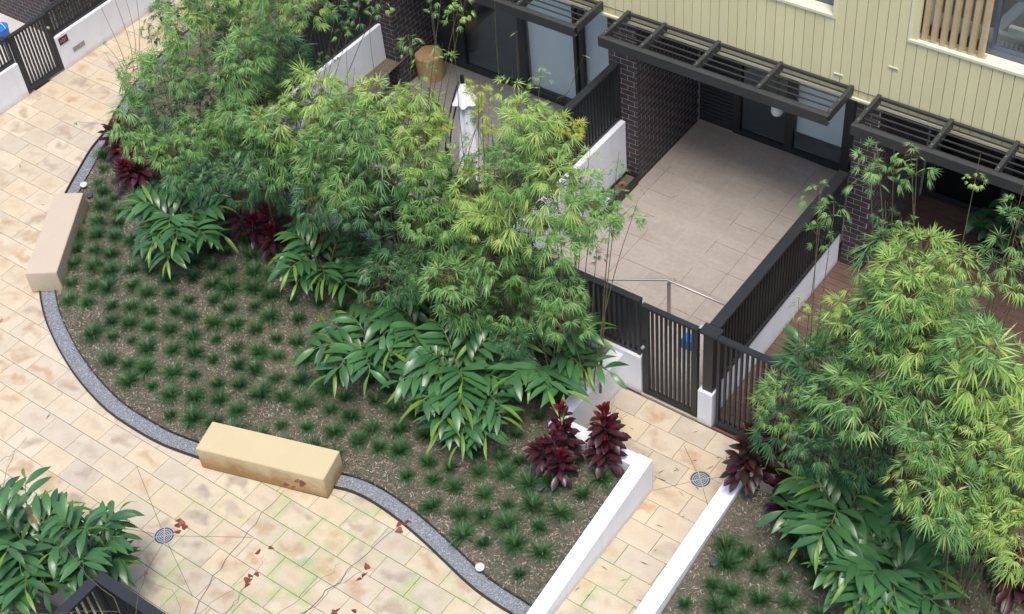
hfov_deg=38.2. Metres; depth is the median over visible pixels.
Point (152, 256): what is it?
grass tuft
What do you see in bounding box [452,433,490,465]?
grass tuft
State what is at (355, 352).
ginger plant
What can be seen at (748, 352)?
fence
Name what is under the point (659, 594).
garden wall
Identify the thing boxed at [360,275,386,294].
grass tuft
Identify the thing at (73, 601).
fence
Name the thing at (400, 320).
ginger plant
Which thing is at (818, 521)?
ginger plant
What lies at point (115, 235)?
grass tuft
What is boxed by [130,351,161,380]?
grass tuft
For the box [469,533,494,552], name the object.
grass tuft
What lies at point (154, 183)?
grass tuft
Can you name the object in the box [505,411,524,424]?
grass tuft
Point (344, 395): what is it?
grass tuft
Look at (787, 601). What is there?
grass tuft
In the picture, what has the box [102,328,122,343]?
grass tuft
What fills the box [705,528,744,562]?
grass tuft
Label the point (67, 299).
grass tuft
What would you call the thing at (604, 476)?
grass tuft
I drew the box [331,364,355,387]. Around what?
grass tuft
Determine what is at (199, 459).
garden edging
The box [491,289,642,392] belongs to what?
garden wall
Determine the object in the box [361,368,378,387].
grass tuft
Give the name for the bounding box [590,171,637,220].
planter trough
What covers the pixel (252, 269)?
grass tuft
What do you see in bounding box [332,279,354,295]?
grass tuft
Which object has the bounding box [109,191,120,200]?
grass tuft
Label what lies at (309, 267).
ginger plant
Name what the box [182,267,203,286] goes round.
grass tuft
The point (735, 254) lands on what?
tiled patio
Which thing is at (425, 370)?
ginger plant
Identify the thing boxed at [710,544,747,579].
grass tuft
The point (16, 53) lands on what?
gate
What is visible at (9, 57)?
fence
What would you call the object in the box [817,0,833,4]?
window
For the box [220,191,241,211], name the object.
grass tuft
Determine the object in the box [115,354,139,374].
grass tuft
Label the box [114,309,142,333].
grass tuft
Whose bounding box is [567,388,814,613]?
entry path
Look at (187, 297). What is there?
grass tuft
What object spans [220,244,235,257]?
grass tuft
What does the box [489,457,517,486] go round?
grass tuft
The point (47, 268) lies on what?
bench
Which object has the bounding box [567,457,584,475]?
grass tuft
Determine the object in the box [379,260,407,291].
cordyline
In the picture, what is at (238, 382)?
grass tuft
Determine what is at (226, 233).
grass tuft
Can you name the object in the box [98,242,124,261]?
grass tuft
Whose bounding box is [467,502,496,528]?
grass tuft
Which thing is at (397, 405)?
grass tuft
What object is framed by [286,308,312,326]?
grass tuft
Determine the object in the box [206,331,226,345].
grass tuft
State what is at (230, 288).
grass tuft
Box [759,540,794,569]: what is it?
grass tuft
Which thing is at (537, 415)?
grass tuft
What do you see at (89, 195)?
garden light
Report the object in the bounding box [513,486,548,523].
grass tuft
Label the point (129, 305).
grass tuft
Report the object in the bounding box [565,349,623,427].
garden wall
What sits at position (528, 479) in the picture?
grass tuft
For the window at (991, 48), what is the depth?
19.89 m
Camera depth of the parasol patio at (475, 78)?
27.74 m
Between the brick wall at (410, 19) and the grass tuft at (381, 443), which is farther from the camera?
the brick wall at (410, 19)
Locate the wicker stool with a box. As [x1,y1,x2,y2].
[415,45,444,82]
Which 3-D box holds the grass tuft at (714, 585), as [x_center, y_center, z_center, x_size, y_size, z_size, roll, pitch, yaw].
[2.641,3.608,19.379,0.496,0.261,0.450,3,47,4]
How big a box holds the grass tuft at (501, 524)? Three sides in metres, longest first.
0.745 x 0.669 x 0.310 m
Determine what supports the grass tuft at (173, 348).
on the garden bed at (386, 66)
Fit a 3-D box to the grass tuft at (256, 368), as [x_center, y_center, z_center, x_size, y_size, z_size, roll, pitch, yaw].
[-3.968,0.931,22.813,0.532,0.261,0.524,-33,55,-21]
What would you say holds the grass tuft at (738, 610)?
on the garden bed at (729, 514)
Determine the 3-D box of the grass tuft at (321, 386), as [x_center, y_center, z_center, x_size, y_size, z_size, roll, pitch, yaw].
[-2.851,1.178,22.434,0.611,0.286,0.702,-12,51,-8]
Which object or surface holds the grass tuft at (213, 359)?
on the garden bed at (386, 66)
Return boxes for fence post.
[699,322,723,392]
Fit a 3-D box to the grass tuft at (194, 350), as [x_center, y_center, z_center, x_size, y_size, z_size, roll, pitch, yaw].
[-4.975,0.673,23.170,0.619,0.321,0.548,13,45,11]
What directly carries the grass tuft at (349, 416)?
on the garden bed at (386, 66)
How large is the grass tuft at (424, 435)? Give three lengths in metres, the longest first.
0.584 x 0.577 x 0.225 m
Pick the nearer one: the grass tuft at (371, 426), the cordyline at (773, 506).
the cordyline at (773, 506)
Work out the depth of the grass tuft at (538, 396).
21.75 m
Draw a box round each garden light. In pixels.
[80,181,87,188]
[86,192,92,198]
[475,562,484,572]
[536,484,543,492]
[710,558,718,567]
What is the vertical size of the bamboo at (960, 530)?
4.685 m
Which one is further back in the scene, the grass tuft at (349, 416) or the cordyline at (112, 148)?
the cordyline at (112, 148)
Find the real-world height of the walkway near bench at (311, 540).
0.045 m
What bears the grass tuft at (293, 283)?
on the garden bed at (386, 66)
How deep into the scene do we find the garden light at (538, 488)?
20.76 m
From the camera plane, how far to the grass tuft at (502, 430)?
21.57 m
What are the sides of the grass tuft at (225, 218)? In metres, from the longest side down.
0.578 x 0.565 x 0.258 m
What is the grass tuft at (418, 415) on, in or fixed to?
on the garden bed at (386, 66)
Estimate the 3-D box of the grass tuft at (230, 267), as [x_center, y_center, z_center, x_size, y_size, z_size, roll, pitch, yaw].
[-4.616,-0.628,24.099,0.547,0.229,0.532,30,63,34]
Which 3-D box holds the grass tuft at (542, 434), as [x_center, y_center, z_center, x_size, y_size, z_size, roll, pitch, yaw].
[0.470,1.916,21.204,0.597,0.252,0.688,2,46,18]
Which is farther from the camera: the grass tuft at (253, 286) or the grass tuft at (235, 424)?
the grass tuft at (253, 286)
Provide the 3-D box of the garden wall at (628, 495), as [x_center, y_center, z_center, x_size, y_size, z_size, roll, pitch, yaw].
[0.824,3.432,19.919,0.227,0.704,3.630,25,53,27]
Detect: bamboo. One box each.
[74,0,173,166]
[102,0,271,202]
[205,0,396,225]
[232,53,378,262]
[316,0,492,304]
[337,82,480,322]
[345,0,588,314]
[405,66,586,343]
[477,109,647,393]
[744,175,955,510]
[841,137,1023,537]
[880,323,1023,613]
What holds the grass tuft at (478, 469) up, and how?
on the garden bed at (386, 66)
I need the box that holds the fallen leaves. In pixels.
[0,146,876,608]
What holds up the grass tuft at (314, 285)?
on the garden bed at (386, 66)
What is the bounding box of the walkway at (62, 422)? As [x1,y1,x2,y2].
[0,0,514,510]
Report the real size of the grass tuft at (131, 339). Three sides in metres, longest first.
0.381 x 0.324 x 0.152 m
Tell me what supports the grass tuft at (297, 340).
on the garden bed at (386, 66)
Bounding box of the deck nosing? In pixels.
[713,427,785,463]
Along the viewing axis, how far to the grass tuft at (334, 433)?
22.00 m
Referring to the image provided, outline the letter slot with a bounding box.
[73,40,84,51]
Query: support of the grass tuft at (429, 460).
on the garden bed at (386, 66)
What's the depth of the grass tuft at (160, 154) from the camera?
26.75 m
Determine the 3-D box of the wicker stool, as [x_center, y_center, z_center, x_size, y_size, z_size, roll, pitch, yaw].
[-1.568,-4.644,28.287,0.540,0.526,0.540,25,53,27]
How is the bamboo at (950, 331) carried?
on the garden bed at (729, 514)
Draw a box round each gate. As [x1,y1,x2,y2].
[6,13,63,91]
[641,302,703,416]
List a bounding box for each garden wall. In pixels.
[0,63,28,115]
[53,0,163,69]
[231,23,389,163]
[246,179,479,290]
[480,120,626,267]
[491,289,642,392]
[526,453,652,613]
[548,418,637,469]
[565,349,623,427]
[633,480,742,613]
[697,385,715,427]
[721,234,839,407]
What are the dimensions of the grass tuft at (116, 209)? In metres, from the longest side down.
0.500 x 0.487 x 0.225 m
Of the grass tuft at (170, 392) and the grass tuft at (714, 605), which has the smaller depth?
the grass tuft at (714, 605)
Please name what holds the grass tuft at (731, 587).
on the garden bed at (729, 514)
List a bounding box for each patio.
[0,13,55,82]
[314,61,563,264]
[551,120,848,403]
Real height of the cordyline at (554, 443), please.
1.275 m
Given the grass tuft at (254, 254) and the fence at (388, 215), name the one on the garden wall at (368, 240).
the fence at (388, 215)
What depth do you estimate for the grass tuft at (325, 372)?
22.64 m
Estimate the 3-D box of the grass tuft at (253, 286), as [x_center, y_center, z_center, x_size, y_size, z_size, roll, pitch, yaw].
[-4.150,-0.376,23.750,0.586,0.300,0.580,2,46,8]
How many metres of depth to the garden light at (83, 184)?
26.73 m
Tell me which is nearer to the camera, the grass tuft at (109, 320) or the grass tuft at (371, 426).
the grass tuft at (371, 426)
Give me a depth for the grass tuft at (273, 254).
24.15 m
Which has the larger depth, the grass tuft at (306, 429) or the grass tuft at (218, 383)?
the grass tuft at (218, 383)
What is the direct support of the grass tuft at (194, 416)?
on the garden bed at (386, 66)
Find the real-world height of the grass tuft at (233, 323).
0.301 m
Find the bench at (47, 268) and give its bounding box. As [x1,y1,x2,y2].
[25,193,87,291]
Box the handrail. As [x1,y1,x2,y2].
[600,278,725,325]
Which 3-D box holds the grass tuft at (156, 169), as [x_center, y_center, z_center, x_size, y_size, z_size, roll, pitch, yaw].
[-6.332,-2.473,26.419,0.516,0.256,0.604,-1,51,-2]
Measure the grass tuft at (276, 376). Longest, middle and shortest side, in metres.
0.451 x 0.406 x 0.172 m
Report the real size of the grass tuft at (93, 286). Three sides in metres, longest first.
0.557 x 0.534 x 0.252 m
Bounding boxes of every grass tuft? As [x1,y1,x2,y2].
[58,288,80,310]
[62,274,78,290]
[67,253,85,270]
[70,238,85,256]
[74,223,88,242]
[75,292,96,314]
[77,251,106,275]
[79,318,107,348]
[80,276,100,296]
[83,210,111,231]
[83,222,110,243]
[84,238,105,260]
[85,192,113,215]
[86,143,111,164]
[88,177,106,186]
[90,180,114,198]
[92,346,121,372]
[93,258,124,282]
[94,275,122,300]
[95,160,113,174]
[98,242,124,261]
[98,311,123,329]
[100,296,122,313]
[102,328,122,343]
[103,226,125,245]
[107,200,124,218]
[107,213,125,229]
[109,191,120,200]
[110,172,131,187]
[112,368,143,394]
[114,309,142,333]
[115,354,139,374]
[118,228,138,248]
[118,258,142,275]
[118,296,143,314]
[121,275,143,294]
[123,185,143,206]
[124,334,139,345]
[125,244,140,258]
[130,333,163,362]
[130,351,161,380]
[131,281,159,299]
[135,248,165,267]
[136,316,160,335]
[138,259,160,277]
[138,297,164,318]
[144,377,159,392]
[146,176,160,189]
[147,164,165,179]
[148,149,169,160]
[154,378,181,407]
[155,262,185,288]
[155,358,186,383]
[156,284,183,301]
[157,317,180,341]
[158,336,185,360]
[160,407,178,425]
[161,250,176,267]
[163,300,186,321]
[174,248,207,270]
[176,400,208,432]
[177,306,201,326]
[179,290,196,306]
[179,339,206,364]
[179,381,208,408]
[180,322,205,348]
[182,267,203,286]
[184,365,202,385]
[189,114,199,129]
[193,239,222,263]
[197,307,228,334]
[199,274,226,290]
[201,411,226,434]
[203,254,222,274]
[204,350,221,368]
[205,289,225,307]
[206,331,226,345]
[206,375,228,391]
[207,386,232,412]
[209,275,244,302]
[215,209,236,226]
[215,295,237,318]
[218,260,243,279]
[219,228,234,245]
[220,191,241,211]
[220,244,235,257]
[222,354,250,373]
[222,417,251,428]
[223,312,249,334]
[223,395,253,421]
[225,339,245,357]
[225,373,251,397]
[236,230,259,247]
[238,242,263,264]
[239,258,269,280]
[239,276,266,298]
[240,357,265,378]
[242,378,275,405]
[243,318,265,337]
[244,338,273,363]
[245,297,262,314]
[249,423,278,435]
[255,281,286,304]
[255,300,287,326]
[257,262,281,286]
[264,369,285,386]
[265,247,279,266]
[265,347,286,363]
[267,330,285,347]
[269,384,293,409]
[271,416,291,432]
[282,293,302,308]
[283,329,307,351]
[283,366,316,395]
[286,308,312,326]
[287,276,303,288]
[287,388,319,419]
[289,344,315,371]
[295,418,317,436]
[299,430,328,447]
[300,278,325,296]
[304,338,327,356]
[309,292,328,311]
[310,370,341,404]
[312,326,324,335]
[313,356,335,376]
[316,399,340,419]
[318,420,348,443]
[324,297,352,320]
[327,444,345,461]
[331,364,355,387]
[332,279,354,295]
[332,388,354,405]
[335,403,363,426]
[343,283,372,305]
[343,426,372,454]
[357,415,386,439]
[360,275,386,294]
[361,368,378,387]
[364,391,384,407]
[366,435,392,459]
[376,380,396,394]
[380,397,405,420]
[381,434,418,466]
[384,359,400,378]
[385,414,412,439]
[395,465,419,485]
[406,403,424,427]
[412,421,437,445]
[414,493,446,517]
[415,449,441,471]
[421,470,445,488]
[422,299,437,319]
[436,472,466,498]
[437,437,452,449]
[439,457,461,476]
[443,498,475,527]
[443,516,478,551]
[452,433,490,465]
[464,459,491,482]
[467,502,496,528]
[468,482,495,506]
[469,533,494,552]
[484,421,510,443]
[485,503,528,541]
[487,445,512,467]
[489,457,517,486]
[496,527,533,559]
[498,493,515,512]
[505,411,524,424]
[505,425,527,439]
[507,450,527,469]
[507,466,544,499]
[508,563,529,580]
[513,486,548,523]
[515,384,542,408]
[521,536,556,566]
[528,513,551,540]
[529,430,548,447]
[530,408,546,423]
[535,472,572,499]
[540,497,580,525]
[548,388,573,409]
[566,481,593,501]
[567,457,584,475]
[568,438,583,451]
[583,462,618,493]
[675,593,694,613]
[696,571,726,594]
[696,590,735,613]
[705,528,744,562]
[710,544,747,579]
[717,576,748,605]
[730,603,750,613]
[734,539,759,566]
[741,582,776,613]
[742,553,776,584]
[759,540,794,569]
[771,524,805,552]
[771,586,805,613]
[772,569,794,590]
[784,546,820,578]
[803,572,828,600]
[804,601,834,613]
[918,594,945,613]
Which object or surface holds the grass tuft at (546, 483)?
on the garden bed at (386, 66)
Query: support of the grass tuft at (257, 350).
on the garden bed at (386, 66)
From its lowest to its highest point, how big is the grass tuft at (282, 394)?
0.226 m
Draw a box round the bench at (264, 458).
[196,422,343,498]
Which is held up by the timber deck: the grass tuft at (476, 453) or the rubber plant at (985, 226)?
the rubber plant at (985, 226)
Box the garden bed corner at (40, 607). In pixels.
[13,584,57,613]
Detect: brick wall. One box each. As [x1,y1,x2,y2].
[0,0,96,30]
[374,0,468,87]
[607,17,700,181]
[840,102,931,269]
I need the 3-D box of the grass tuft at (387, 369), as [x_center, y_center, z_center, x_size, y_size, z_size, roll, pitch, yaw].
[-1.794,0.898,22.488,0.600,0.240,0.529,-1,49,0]
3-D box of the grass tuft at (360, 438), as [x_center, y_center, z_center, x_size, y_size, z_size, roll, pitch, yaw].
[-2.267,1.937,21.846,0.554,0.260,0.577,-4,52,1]
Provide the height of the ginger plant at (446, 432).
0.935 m
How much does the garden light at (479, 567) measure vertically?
0.125 m
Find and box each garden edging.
[39,7,513,613]
[55,10,531,606]
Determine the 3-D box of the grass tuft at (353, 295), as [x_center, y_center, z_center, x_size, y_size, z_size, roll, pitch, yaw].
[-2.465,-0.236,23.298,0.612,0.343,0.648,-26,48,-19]
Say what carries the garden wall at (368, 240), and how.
on the ground at (480, 12)
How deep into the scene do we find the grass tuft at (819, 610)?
18.98 m
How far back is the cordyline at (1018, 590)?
18.48 m
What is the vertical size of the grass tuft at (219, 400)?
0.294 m
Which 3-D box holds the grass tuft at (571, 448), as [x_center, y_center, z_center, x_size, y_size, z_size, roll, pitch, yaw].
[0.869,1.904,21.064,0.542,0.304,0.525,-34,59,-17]
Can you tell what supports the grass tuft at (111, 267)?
on the garden bed at (386, 66)
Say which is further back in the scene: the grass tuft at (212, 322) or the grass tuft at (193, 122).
the grass tuft at (193, 122)
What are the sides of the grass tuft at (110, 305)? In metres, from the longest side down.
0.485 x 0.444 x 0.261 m
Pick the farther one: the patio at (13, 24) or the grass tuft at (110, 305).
the patio at (13, 24)
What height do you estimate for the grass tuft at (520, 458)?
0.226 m
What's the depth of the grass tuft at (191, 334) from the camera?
23.47 m
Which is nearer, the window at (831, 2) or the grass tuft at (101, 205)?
the window at (831, 2)
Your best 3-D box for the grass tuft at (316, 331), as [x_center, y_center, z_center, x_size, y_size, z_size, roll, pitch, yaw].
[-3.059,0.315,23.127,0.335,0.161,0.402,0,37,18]
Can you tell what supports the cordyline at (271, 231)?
on the garden bed at (386, 66)
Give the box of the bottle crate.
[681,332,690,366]
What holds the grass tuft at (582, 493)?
on the garden bed at (386, 66)
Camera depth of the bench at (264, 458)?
21.54 m
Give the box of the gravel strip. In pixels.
[41,0,530,613]
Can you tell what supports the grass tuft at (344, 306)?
on the garden bed at (386, 66)
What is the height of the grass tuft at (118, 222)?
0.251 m
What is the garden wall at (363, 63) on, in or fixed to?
on the ground at (480, 12)
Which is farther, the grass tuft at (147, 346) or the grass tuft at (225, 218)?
the grass tuft at (225, 218)
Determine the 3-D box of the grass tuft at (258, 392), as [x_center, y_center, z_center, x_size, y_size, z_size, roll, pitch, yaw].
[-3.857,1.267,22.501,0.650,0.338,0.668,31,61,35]
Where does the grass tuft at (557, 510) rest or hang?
on the garden bed at (386, 66)
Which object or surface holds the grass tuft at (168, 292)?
on the garden bed at (386, 66)
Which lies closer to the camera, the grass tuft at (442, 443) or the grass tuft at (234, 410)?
the grass tuft at (442, 443)
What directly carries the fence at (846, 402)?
on the ground at (480, 12)
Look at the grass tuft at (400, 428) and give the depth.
21.89 m
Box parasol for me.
[437,74,488,197]
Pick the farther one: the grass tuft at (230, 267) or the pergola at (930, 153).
the grass tuft at (230, 267)
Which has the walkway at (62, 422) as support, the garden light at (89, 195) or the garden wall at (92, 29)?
the garden wall at (92, 29)
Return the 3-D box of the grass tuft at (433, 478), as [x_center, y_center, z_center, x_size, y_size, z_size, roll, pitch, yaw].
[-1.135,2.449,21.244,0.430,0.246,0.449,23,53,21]
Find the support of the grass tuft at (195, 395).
on the garden bed at (386, 66)
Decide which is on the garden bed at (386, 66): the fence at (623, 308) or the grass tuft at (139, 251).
the grass tuft at (139, 251)
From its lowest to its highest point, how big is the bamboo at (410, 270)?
4.541 m
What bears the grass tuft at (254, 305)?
on the garden bed at (386, 66)
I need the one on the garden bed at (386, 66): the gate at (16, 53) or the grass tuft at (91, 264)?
the grass tuft at (91, 264)
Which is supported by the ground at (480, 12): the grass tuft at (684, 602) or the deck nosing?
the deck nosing
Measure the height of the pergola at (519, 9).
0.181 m
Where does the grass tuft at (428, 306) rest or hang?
on the garden bed at (386, 66)
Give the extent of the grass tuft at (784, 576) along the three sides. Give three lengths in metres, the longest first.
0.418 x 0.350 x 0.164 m
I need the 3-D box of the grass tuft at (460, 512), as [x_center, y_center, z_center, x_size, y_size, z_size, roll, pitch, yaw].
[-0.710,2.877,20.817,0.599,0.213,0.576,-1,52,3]
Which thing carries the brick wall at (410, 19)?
on the parasol patio at (475, 78)
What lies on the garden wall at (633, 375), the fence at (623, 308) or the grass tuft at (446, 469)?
the fence at (623, 308)
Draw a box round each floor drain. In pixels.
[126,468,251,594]
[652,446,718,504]
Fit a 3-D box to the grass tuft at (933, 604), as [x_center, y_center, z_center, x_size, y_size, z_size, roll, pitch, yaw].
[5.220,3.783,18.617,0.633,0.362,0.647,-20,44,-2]
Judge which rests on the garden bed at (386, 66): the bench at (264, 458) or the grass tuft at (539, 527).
the grass tuft at (539, 527)
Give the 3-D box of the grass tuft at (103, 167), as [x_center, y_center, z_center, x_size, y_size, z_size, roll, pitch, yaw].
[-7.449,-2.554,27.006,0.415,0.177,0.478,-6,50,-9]
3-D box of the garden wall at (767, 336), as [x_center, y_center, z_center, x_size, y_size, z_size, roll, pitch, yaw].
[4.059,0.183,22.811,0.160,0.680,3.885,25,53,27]
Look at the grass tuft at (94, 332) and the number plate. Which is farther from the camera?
the number plate
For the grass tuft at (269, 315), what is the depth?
23.37 m
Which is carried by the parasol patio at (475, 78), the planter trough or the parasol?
the parasol
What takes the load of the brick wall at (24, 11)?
on the patio at (13, 24)
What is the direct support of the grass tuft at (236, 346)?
on the garden bed at (386, 66)
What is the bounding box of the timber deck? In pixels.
[720,194,1023,547]
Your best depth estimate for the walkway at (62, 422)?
25.24 m
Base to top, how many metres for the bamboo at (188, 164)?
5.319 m
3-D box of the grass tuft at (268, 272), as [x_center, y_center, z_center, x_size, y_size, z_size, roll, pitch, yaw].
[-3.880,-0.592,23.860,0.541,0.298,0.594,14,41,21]
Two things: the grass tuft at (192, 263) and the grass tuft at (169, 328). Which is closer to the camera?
the grass tuft at (169, 328)
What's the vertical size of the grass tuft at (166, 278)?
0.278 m
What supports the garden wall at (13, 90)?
on the ground at (480, 12)
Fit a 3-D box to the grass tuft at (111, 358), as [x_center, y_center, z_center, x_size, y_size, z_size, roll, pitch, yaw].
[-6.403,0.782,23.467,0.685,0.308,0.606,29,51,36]
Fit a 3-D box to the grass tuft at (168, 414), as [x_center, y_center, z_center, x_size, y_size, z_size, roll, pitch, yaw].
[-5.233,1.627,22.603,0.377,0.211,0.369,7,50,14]
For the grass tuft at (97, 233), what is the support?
on the garden bed at (386, 66)
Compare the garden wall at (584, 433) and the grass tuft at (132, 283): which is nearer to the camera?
the garden wall at (584, 433)
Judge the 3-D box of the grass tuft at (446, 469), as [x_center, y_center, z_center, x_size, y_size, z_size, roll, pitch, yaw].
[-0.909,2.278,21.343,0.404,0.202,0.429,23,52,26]
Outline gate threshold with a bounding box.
[641,386,696,420]
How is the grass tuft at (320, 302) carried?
on the garden bed at (386, 66)
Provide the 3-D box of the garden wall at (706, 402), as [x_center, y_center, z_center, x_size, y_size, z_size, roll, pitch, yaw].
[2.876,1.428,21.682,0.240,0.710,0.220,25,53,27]
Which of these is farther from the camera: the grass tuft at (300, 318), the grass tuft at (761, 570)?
the grass tuft at (300, 318)
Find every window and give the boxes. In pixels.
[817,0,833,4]
[920,0,1023,64]
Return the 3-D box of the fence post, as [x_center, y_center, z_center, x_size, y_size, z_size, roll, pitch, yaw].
[2.820,0.751,20.999,0.290,1.214,0.200,25,53,27]
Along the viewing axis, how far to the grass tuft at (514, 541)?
20.34 m
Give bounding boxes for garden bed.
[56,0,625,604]
[661,486,1023,613]
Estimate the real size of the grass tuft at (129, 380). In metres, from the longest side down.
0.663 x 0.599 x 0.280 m
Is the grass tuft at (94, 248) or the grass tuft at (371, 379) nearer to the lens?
the grass tuft at (371, 379)
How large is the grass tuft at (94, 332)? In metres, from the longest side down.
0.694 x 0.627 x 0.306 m
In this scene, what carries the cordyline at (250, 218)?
on the garden bed at (386, 66)
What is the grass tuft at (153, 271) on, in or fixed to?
on the garden bed at (386, 66)
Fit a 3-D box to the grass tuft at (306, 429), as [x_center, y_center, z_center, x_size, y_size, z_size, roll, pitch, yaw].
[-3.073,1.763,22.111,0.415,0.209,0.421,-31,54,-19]
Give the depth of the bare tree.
8.44 m
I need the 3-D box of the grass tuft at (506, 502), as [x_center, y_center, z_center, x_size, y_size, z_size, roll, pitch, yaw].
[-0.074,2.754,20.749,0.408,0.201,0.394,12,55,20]
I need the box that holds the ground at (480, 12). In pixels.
[34,0,1008,463]
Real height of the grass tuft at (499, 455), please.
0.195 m
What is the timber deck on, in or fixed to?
on the ground at (480, 12)
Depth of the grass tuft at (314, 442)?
21.90 m
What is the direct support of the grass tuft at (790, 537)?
on the garden bed at (729, 514)
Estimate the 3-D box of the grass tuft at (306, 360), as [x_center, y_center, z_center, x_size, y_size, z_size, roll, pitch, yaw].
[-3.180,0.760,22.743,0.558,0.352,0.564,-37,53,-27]
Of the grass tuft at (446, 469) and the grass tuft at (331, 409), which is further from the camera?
the grass tuft at (331, 409)
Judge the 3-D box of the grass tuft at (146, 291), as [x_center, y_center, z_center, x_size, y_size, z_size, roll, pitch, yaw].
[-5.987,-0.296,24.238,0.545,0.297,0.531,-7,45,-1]
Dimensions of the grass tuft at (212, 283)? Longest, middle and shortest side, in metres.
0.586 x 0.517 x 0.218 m
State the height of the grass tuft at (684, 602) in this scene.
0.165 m
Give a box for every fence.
[0,36,14,71]
[41,0,106,36]
[52,579,110,613]
[93,571,164,613]
[215,0,377,135]
[234,125,474,266]
[471,61,620,252]
[486,232,642,354]
[710,170,848,378]
[715,335,800,462]
[796,379,1013,516]
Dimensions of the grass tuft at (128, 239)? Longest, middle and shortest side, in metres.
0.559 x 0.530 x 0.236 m
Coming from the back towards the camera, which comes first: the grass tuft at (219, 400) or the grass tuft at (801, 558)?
the grass tuft at (219, 400)
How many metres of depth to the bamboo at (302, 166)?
21.61 m
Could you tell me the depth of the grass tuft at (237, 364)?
22.94 m
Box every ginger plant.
[0,466,103,613]
[31,491,144,613]
[115,174,238,279]
[267,216,382,306]
[293,294,420,398]
[355,281,463,359]
[379,307,544,443]
[412,366,523,464]
[477,289,629,422]
[756,453,916,574]
[771,323,832,379]
[800,511,969,613]
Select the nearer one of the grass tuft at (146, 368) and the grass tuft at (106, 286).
the grass tuft at (146, 368)
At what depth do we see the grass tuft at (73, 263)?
25.20 m
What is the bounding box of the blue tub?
[0,22,9,41]
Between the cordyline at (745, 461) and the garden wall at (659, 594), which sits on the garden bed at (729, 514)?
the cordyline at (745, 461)
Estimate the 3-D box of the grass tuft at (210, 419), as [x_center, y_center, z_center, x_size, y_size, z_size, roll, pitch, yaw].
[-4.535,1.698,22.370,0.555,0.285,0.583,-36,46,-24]
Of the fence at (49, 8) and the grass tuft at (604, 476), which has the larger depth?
the fence at (49, 8)
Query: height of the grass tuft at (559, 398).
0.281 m
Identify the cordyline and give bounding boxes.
[97,110,154,173]
[110,143,159,193]
[224,196,267,250]
[254,201,289,260]
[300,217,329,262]
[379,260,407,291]
[523,399,585,490]
[550,308,587,354]
[582,401,631,478]
[719,418,782,495]
[749,400,800,463]
[763,462,803,534]
[964,522,1023,613]
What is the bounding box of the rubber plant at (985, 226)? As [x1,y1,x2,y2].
[964,199,1023,261]
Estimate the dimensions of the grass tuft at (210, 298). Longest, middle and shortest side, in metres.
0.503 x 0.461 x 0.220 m
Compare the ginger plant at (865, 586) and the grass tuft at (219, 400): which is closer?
the ginger plant at (865, 586)
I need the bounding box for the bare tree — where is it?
[0,437,411,613]
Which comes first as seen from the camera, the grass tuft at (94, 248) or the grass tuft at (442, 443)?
the grass tuft at (442, 443)
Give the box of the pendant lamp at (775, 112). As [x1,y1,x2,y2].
[771,75,783,116]
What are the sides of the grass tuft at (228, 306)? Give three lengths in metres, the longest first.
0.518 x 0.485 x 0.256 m
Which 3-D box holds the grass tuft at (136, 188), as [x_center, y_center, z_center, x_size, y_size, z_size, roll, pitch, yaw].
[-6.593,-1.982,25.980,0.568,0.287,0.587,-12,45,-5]
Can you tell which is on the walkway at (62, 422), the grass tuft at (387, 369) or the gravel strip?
the gravel strip
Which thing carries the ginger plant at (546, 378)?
on the garden bed at (386, 66)
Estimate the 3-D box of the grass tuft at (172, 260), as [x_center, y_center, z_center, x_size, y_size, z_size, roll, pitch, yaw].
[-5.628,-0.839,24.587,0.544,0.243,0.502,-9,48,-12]
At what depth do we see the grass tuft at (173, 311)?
23.84 m
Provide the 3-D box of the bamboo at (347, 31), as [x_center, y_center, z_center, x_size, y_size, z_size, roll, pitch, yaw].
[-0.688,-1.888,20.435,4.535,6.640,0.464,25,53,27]
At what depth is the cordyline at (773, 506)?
19.61 m
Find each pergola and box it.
[472,0,602,37]
[598,10,853,125]
[850,94,1023,195]
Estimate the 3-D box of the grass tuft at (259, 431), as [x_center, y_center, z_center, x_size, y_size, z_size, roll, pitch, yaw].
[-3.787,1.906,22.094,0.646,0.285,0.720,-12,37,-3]
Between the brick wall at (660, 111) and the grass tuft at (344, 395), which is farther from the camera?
the brick wall at (660, 111)
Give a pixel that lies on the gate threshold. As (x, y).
(668, 405)
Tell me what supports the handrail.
on the tiled patio at (735, 254)
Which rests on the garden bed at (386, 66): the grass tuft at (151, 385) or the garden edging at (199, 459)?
the grass tuft at (151, 385)
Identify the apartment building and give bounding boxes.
[431,0,1023,224]
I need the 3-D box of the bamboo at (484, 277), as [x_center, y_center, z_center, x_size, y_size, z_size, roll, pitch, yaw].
[-0.412,-1.314,20.678,3.294,5.387,2.562,25,53,27]
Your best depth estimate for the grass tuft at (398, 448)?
21.64 m
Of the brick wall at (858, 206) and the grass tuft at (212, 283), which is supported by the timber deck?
the brick wall at (858, 206)
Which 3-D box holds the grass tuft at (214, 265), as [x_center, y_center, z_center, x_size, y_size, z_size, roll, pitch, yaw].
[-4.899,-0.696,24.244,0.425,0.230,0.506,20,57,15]
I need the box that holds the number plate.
[58,34,68,45]
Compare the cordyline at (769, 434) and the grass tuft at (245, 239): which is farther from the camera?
the grass tuft at (245, 239)
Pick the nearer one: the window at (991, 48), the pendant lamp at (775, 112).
the window at (991, 48)

